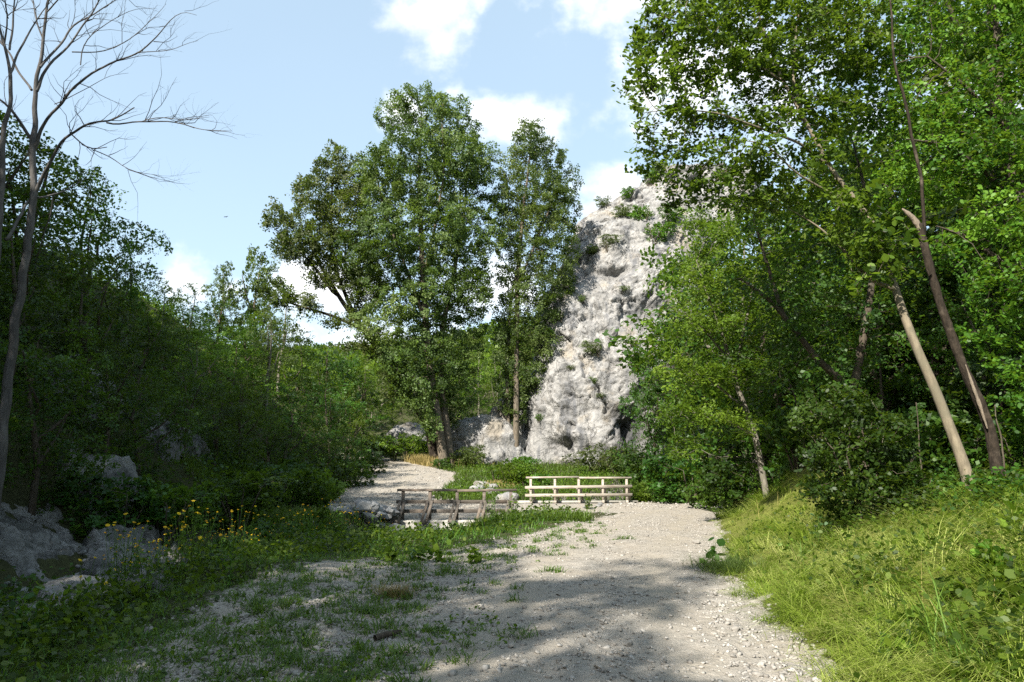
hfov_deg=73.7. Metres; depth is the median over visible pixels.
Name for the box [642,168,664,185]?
cliff bush
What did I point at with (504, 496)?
boulder
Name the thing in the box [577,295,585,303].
cliff bush
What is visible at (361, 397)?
broadleaf tree
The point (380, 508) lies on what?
rock
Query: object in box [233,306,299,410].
broadleaf tree
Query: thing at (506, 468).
bush
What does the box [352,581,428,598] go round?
grass tuft
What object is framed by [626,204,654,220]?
cliff bush
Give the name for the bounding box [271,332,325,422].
broadleaf tree
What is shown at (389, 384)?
broadleaf tree
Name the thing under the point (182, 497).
bush
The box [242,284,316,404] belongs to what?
broadleaf tree
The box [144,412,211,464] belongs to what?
rock outcrop
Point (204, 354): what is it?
broadleaf tree
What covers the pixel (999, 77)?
broadleaf tree
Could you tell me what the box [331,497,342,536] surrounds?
yellow flower
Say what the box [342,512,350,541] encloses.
yellow flower
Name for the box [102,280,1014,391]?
distant woods
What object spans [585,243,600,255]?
cliff bush
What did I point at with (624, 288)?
cliff bush
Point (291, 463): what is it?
bush
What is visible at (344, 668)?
verge weeds
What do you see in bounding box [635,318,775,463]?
broadleaf tree
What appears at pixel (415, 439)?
bush
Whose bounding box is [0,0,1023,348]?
sky
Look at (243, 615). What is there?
stone
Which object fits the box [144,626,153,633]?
stone
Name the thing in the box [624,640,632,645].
stone
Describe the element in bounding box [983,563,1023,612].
weed plant
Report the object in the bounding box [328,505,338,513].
rock
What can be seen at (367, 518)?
rock
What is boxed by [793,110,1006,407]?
broadleaf tree
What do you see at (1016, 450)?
bush
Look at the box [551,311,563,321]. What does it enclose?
cliff bush
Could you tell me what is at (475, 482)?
boulder
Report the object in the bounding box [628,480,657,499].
bush
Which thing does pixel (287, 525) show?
yellow flower
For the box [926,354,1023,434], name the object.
bush
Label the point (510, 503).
weed plant
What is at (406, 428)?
rock outcrop
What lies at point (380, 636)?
stick
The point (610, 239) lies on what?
cliff bush
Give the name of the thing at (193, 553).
yellow flower
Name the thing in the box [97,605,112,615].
stone
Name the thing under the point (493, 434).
rock outcrop
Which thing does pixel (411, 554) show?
weed plant
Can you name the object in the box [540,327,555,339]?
cliff bush
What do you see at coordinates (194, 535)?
yellow flower
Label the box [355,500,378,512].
rock
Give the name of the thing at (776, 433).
bush
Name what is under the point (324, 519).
yellow flower
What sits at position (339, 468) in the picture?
bush
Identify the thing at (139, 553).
yellow flower
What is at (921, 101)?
broadleaf tree
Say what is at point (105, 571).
yellow flower
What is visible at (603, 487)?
wooden railing
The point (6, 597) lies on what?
weed plant
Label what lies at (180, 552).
yellow flower
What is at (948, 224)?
broadleaf tree
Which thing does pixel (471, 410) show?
broadleaf tree
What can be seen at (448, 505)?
gravel
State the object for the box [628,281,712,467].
broadleaf tree
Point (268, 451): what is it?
broadleaf tree
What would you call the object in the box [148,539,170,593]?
yellow flower
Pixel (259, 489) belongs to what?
bush
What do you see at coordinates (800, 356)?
broadleaf tree
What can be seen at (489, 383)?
broadleaf tree
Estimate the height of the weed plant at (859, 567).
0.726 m
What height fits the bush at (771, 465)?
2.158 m
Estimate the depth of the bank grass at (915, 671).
6.39 m
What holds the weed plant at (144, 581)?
on the ground at (18, 495)
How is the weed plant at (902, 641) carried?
on the ground at (18, 495)
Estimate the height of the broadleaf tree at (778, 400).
9.549 m
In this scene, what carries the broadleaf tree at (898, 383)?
on the ground at (18, 495)
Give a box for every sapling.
[788,378,803,439]
[876,287,882,427]
[916,403,931,507]
[990,405,1017,475]
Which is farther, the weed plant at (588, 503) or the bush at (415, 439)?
the bush at (415, 439)
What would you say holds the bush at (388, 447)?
on the ground at (18, 495)
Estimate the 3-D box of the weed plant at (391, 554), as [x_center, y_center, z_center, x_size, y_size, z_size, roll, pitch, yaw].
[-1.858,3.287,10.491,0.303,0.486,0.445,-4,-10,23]
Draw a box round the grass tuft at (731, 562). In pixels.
[671,550,784,576]
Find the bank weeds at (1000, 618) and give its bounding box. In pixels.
[725,438,1023,681]
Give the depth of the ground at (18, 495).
9.85 m
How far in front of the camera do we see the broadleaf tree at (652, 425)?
43.67 m
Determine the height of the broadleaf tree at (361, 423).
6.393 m
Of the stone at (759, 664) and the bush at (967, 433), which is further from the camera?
the bush at (967, 433)
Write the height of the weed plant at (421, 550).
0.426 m
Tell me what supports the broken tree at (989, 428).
on the ground at (18, 495)
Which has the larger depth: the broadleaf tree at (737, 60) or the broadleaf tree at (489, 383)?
the broadleaf tree at (489, 383)
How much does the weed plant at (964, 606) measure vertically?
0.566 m
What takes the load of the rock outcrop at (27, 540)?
on the ground at (18, 495)
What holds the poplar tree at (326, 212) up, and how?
on the ground at (18, 495)
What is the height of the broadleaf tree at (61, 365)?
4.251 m
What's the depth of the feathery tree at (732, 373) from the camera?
19.10 m
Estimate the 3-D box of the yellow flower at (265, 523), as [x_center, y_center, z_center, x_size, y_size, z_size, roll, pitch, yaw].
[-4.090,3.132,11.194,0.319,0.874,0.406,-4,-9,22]
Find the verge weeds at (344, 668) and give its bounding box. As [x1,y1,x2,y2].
[0,525,616,681]
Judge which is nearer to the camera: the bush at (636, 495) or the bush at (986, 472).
the bush at (986, 472)
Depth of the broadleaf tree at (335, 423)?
42.20 m
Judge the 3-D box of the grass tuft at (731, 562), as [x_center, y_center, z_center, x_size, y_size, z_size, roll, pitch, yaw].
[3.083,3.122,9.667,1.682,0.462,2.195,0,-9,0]
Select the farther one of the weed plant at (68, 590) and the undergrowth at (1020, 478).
the undergrowth at (1020, 478)
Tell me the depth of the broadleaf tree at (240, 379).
26.73 m
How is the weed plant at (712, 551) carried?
on the gravel road
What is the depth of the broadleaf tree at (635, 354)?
32.77 m
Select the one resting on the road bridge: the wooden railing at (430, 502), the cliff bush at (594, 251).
the wooden railing at (430, 502)
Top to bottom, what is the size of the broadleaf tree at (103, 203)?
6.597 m
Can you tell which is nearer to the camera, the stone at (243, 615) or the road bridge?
the stone at (243, 615)
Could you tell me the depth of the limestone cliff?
56.89 m
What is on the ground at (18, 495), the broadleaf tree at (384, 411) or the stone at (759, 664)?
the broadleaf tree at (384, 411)
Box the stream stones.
[0,491,611,620]
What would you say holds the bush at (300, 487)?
on the ground at (18, 495)
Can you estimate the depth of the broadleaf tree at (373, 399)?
79.64 m
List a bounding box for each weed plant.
[0,582,27,618]
[7,583,48,642]
[37,617,74,662]
[60,576,92,625]
[134,571,154,606]
[379,539,399,561]
[403,549,415,560]
[407,541,429,561]
[427,539,451,562]
[465,546,487,563]
[484,494,497,520]
[507,495,518,515]
[541,495,553,510]
[584,494,592,508]
[700,537,730,560]
[716,538,743,558]
[742,530,752,558]
[769,519,794,551]
[809,513,827,542]
[854,539,867,612]
[871,633,915,670]
[894,605,937,640]
[930,575,979,612]
[945,588,1001,645]
[969,537,1012,579]
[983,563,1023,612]
[992,500,1023,533]
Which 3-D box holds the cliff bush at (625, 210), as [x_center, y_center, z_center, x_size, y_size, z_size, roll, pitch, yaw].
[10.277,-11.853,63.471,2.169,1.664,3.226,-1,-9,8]
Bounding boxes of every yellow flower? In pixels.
[71,557,107,594]
[92,548,116,598]
[104,529,124,585]
[106,513,131,595]
[111,556,137,600]
[115,522,143,577]
[119,520,148,570]
[130,538,153,570]
[131,525,172,578]
[139,558,160,588]
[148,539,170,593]
[158,526,184,586]
[164,550,188,591]
[168,505,192,581]
[168,512,201,590]
[170,521,183,547]
[174,516,190,549]
[181,536,202,572]
[182,500,208,564]
[184,511,217,558]
[200,511,214,550]
[200,520,220,569]
[219,525,239,587]
[219,529,232,557]
[222,519,235,551]
[226,511,246,549]
[231,505,249,544]
[241,526,259,559]
[243,513,257,547]
[254,506,278,549]
[282,510,298,543]
[299,504,311,538]
[304,507,318,537]
[318,498,333,533]
[325,504,344,538]
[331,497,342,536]
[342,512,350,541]
[350,505,363,535]
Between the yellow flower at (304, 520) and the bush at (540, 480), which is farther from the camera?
the bush at (540, 480)
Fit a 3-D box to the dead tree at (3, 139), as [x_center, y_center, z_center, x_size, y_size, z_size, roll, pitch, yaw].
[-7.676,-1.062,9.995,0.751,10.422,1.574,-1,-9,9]
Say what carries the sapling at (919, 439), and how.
on the ground at (18, 495)
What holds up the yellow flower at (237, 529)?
on the ground at (18, 495)
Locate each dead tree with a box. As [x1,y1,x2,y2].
[0,0,66,259]
[0,0,249,507]
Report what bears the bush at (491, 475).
on the ground at (18, 495)
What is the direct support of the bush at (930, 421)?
on the ground at (18, 495)
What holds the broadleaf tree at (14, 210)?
on the ground at (18, 495)
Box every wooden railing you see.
[392,489,516,523]
[525,476,631,503]
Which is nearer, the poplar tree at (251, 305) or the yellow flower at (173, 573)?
the yellow flower at (173, 573)
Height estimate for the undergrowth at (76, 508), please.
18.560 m
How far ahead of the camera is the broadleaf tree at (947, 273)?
20.27 m
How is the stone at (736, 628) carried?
on the gravel road
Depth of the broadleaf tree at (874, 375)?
20.74 m
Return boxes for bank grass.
[695,428,1023,681]
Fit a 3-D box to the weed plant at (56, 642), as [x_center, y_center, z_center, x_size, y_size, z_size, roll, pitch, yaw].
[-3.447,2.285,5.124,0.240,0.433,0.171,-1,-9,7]
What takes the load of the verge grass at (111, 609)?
on the ground at (18, 495)
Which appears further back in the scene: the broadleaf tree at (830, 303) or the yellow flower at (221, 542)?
the broadleaf tree at (830, 303)
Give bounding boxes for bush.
[52,464,177,536]
[128,480,228,546]
[192,522,313,556]
[196,466,297,532]
[232,505,334,544]
[245,452,338,505]
[272,464,350,509]
[281,454,357,500]
[301,480,347,506]
[331,454,377,487]
[350,450,387,474]
[354,439,394,460]
[365,435,404,460]
[395,431,428,459]
[420,445,428,454]
[430,457,453,469]
[449,444,486,465]
[485,464,509,481]
[494,459,529,484]
[504,455,542,475]
[505,461,546,487]
[525,472,553,485]
[535,414,542,422]
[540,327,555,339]
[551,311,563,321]
[561,442,640,473]
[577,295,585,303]
[577,338,604,356]
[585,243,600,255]
[588,377,597,383]
[593,196,611,207]
[598,234,623,251]
[598,449,642,474]
[611,203,632,217]
[616,467,667,486]
[619,185,634,199]
[619,285,629,291]
[622,446,690,485]
[622,484,651,501]
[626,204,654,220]
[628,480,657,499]
[640,449,729,503]
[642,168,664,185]
[643,221,677,244]
[656,203,685,227]
[677,453,761,511]
[721,485,754,506]
[745,457,789,498]
[755,395,845,476]
[763,429,866,483]
[781,381,938,531]
[855,394,993,485]
[867,400,934,453]
[893,398,1019,477]
[923,480,964,505]
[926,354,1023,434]
[951,467,1014,502]
[984,423,1023,481]
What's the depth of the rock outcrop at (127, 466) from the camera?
15.29 m
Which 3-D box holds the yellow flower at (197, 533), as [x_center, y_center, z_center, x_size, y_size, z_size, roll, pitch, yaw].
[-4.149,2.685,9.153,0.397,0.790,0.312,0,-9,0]
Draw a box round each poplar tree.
[200,261,244,343]
[225,244,285,370]
[254,138,437,457]
[332,80,508,466]
[487,117,584,446]
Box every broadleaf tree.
[0,110,149,341]
[0,131,101,305]
[0,213,122,391]
[0,314,123,515]
[10,160,172,350]
[16,249,149,431]
[55,335,162,454]
[74,365,215,481]
[87,303,201,401]
[88,233,164,386]
[112,274,217,377]
[120,314,208,387]
[158,282,220,379]
[160,327,234,413]
[188,298,248,377]
[190,368,289,464]
[194,325,292,416]
[206,310,287,382]
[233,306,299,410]
[236,410,303,469]
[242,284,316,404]
[251,382,324,460]
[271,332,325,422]
[272,414,346,465]
[280,379,370,465]
[282,335,370,450]
[294,360,341,432]
[310,371,398,459]
[324,388,379,461]
[336,355,397,439]
[363,369,399,429]
[367,348,421,414]
[367,380,379,417]
[376,400,407,432]
[410,412,420,424]
[445,370,484,419]
[446,346,509,416]
[454,384,489,418]
[477,351,512,414]
[594,217,915,485]
[611,0,975,505]
[612,364,694,481]
[616,246,834,489]
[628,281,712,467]
[629,211,848,498]
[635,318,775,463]
[638,225,957,458]
[689,170,1020,411]
[690,192,929,457]
[706,300,828,487]
[712,93,928,483]
[726,270,914,455]
[743,0,1023,347]
[755,252,973,419]
[758,122,930,408]
[770,197,918,403]
[793,1,1023,305]
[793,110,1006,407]
[802,117,1023,358]
[810,102,1023,408]
[823,0,1023,437]
[824,189,1023,414]
[852,4,1022,361]
[883,176,1023,392]
[903,282,1023,412]
[967,258,1023,360]
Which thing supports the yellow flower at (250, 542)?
on the ground at (18, 495)
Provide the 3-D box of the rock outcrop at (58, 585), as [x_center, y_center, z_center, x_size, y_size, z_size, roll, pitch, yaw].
[-5.476,3.579,9.120,1.479,0.893,0.938,3,-9,-20]
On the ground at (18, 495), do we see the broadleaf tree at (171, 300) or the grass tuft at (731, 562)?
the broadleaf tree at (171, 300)
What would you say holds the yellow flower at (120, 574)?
on the ground at (18, 495)
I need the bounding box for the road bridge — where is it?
[388,500,637,530]
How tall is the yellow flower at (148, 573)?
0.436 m
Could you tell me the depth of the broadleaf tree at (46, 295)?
15.85 m
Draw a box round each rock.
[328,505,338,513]
[335,509,348,516]
[338,508,352,514]
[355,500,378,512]
[361,512,378,525]
[375,501,383,512]
[376,511,385,518]
[384,512,391,519]
[386,509,394,514]
[389,523,403,530]
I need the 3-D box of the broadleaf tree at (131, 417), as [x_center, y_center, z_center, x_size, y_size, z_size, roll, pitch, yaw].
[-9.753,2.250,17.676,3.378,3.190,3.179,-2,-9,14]
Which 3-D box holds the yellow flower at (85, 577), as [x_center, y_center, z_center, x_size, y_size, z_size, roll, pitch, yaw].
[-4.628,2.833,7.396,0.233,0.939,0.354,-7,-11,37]
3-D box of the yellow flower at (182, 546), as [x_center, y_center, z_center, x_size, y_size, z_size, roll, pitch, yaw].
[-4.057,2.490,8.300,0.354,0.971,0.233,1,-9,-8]
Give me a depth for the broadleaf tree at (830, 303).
32.50 m
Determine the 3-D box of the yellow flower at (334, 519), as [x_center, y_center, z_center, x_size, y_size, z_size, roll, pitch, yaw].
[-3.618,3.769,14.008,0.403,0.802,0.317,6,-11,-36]
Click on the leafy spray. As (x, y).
(876, 185)
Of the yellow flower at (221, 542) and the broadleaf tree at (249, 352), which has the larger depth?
the broadleaf tree at (249, 352)
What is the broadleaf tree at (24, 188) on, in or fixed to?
on the ground at (18, 495)
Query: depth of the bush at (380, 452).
55.69 m
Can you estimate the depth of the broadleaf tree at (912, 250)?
21.07 m
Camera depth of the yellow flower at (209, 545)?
8.78 m
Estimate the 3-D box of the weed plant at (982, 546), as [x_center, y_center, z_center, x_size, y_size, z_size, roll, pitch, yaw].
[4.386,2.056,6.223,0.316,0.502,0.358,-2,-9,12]
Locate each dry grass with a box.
[337,452,490,466]
[485,479,519,488]
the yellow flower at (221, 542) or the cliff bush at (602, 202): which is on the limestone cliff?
the cliff bush at (602, 202)
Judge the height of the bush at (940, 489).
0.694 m
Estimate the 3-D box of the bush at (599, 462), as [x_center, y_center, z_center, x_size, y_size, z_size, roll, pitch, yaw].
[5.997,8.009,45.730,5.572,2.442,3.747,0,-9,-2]
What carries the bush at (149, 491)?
on the ground at (18, 495)
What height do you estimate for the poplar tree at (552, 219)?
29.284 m
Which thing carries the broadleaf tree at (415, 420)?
on the ground at (18, 495)
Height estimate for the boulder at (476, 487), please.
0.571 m
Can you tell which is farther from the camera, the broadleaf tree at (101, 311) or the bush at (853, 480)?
the broadleaf tree at (101, 311)
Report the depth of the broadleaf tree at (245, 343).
48.02 m
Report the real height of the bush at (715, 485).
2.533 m
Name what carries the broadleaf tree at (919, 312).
on the ground at (18, 495)
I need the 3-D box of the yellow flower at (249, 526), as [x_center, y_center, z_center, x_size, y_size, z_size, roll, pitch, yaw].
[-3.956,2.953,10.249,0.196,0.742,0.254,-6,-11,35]
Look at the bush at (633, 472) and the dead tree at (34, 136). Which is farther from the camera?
the bush at (633, 472)
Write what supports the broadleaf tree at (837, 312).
on the ground at (18, 495)
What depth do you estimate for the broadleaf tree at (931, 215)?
17.68 m
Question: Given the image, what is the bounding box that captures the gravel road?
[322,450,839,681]
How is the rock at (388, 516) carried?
on the ground at (18, 495)
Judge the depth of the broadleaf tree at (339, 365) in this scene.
61.27 m
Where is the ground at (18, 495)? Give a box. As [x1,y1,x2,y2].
[0,237,1023,681]
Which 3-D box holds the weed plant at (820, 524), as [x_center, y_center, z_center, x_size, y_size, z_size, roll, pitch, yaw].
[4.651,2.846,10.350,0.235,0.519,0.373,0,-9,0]
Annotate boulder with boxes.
[469,484,484,488]
[473,481,489,484]
[495,492,518,499]
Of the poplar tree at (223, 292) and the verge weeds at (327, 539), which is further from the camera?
the poplar tree at (223, 292)
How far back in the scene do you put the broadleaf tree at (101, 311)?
17.15 m
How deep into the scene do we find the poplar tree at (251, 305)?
62.73 m
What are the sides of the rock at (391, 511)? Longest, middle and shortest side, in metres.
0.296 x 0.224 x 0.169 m
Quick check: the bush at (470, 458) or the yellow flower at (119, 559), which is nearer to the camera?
the yellow flower at (119, 559)
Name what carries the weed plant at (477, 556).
on the ground at (18, 495)
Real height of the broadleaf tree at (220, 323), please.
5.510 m
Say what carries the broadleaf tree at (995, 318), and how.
on the ground at (18, 495)
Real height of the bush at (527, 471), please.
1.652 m
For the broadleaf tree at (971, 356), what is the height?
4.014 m
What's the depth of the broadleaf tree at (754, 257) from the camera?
24.67 m
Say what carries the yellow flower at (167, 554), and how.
on the ground at (18, 495)
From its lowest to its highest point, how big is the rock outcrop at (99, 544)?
2.700 m
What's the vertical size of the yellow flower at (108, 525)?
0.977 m
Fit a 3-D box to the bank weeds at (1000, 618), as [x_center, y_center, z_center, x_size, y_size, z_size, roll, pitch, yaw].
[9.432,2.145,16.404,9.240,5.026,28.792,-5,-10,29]
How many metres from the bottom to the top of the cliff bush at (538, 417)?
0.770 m
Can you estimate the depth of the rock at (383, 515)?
20.89 m
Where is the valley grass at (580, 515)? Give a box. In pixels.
[149,435,751,536]
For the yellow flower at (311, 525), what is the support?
on the ground at (18, 495)
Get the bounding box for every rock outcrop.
[0,502,86,606]
[34,354,123,428]
[37,575,110,612]
[56,442,190,551]
[79,522,187,597]
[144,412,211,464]
[384,422,426,450]
[451,414,531,464]
[490,385,527,435]
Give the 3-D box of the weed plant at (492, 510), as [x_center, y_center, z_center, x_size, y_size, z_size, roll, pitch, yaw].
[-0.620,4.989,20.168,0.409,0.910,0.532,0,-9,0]
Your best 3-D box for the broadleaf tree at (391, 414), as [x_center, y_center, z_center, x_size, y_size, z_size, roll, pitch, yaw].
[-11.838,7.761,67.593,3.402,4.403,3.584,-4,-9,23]
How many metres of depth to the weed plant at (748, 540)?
10.59 m
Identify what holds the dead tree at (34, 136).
on the ground at (18, 495)
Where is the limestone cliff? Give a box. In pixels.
[524,163,760,465]
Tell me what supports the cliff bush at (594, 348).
on the limestone cliff
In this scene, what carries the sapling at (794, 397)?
on the ground at (18, 495)
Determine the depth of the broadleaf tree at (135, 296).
23.31 m
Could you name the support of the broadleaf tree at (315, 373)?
on the ground at (18, 495)
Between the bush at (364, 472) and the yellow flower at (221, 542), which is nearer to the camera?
the yellow flower at (221, 542)
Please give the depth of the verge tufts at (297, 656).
6.14 m
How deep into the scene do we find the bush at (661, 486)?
29.35 m
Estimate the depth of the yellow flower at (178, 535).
9.27 m
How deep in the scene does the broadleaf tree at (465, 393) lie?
79.48 m
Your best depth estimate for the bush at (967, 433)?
13.07 m
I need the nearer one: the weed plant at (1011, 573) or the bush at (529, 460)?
the weed plant at (1011, 573)
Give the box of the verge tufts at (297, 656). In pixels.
[0,520,634,681]
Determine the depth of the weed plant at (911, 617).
5.25 m
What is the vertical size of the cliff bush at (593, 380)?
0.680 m
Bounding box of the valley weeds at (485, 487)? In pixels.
[128,384,755,508]
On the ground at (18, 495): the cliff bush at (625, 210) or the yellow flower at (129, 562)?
the yellow flower at (129, 562)
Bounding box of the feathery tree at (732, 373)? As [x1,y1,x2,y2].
[648,202,802,497]
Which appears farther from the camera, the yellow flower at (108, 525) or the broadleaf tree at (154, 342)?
the broadleaf tree at (154, 342)
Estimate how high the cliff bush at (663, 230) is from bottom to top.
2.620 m
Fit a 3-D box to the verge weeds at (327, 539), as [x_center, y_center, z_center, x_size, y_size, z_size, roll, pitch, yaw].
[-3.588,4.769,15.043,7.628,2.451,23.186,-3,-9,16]
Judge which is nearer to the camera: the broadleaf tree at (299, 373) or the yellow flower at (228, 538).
the yellow flower at (228, 538)
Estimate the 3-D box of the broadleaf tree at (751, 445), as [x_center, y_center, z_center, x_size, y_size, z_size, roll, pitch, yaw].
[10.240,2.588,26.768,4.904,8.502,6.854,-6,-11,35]
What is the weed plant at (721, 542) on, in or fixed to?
on the ground at (18, 495)
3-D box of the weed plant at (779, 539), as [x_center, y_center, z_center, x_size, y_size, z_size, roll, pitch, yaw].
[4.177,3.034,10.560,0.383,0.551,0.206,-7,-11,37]
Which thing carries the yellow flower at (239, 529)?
on the ground at (18, 495)
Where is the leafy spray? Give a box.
[848,178,927,295]
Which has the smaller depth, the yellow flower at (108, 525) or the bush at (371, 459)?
the yellow flower at (108, 525)
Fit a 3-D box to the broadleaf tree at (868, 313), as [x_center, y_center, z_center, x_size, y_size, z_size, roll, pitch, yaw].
[6.784,-1.179,14.748,5.072,8.823,2.562,2,-9,-11]
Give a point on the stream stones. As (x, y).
(31, 571)
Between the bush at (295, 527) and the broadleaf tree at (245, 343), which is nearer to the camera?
the bush at (295, 527)
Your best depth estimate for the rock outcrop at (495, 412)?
56.76 m
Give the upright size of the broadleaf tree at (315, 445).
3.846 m
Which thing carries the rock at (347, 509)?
on the ground at (18, 495)
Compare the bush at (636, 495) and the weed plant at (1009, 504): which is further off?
the bush at (636, 495)
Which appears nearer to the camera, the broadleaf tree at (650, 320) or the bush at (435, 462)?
the broadleaf tree at (650, 320)
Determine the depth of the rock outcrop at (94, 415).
17.77 m
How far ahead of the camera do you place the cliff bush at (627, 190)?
66.29 m
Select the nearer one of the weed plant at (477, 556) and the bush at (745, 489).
the weed plant at (477, 556)
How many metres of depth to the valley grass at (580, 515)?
24.84 m
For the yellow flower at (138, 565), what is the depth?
7.72 m
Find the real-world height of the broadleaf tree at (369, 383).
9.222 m
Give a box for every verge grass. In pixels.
[0,507,608,681]
[365,506,608,556]
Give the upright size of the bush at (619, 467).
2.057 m
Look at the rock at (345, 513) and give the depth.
20.83 m
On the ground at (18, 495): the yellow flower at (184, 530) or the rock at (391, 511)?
the yellow flower at (184, 530)
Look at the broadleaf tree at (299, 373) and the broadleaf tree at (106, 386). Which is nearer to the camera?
the broadleaf tree at (106, 386)
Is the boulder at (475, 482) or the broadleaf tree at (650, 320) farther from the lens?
the boulder at (475, 482)
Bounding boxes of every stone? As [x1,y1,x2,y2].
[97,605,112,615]
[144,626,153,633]
[239,612,249,617]
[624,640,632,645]
[731,625,739,631]
[756,661,764,667]
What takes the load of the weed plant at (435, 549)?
on the ground at (18, 495)
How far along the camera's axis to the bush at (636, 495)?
30.11 m
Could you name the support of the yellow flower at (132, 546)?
on the ground at (18, 495)
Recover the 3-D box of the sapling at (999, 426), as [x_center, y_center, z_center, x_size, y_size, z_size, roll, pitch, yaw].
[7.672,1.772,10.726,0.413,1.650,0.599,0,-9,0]
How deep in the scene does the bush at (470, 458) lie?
52.17 m
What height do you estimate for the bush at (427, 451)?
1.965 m
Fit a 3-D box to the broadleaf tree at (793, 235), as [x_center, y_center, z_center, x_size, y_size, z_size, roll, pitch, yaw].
[13.053,-0.070,28.608,9.756,14.095,13.634,0,-9,1]
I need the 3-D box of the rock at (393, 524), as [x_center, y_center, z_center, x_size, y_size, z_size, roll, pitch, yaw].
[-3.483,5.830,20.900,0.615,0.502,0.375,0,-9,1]
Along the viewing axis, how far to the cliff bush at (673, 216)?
60.63 m
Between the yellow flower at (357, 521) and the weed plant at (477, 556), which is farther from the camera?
the yellow flower at (357, 521)
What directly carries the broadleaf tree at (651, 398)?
on the ground at (18, 495)
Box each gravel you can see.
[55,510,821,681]
[309,465,714,508]
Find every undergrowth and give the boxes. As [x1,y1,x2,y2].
[0,231,348,619]
[857,356,1023,512]
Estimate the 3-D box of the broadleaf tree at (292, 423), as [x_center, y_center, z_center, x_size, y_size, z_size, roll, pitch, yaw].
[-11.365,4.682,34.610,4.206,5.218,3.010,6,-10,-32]
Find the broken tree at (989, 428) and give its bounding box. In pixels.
[889,0,1005,482]
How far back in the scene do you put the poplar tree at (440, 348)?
53.50 m
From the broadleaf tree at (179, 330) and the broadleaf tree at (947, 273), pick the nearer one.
the broadleaf tree at (947, 273)
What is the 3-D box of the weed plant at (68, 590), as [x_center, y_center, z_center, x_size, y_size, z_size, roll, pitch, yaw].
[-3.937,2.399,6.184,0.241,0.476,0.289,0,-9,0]
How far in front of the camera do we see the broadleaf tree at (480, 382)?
77.62 m
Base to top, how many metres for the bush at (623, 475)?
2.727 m
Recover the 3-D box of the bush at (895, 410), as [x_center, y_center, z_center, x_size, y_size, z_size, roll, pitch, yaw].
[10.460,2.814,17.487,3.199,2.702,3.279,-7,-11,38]
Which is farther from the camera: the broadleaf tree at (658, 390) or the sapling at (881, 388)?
the broadleaf tree at (658, 390)
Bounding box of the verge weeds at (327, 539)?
[0,500,596,681]
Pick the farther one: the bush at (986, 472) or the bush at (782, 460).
the bush at (782, 460)
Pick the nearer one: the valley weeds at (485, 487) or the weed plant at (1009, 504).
the weed plant at (1009, 504)
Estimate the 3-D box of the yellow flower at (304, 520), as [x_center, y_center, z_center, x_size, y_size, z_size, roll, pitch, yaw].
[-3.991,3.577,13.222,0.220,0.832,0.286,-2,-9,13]
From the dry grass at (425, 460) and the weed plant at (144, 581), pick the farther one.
the dry grass at (425, 460)
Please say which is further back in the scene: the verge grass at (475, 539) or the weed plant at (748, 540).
the verge grass at (475, 539)
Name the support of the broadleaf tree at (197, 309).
on the ground at (18, 495)
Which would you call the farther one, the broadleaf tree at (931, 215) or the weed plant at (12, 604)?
the broadleaf tree at (931, 215)
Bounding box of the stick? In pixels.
[373,630,401,640]
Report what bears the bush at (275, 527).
on the ground at (18, 495)
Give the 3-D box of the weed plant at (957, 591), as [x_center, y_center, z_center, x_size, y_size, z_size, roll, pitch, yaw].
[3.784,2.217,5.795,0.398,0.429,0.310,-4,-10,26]
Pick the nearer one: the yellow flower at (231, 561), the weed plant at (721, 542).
the yellow flower at (231, 561)
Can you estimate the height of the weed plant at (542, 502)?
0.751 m

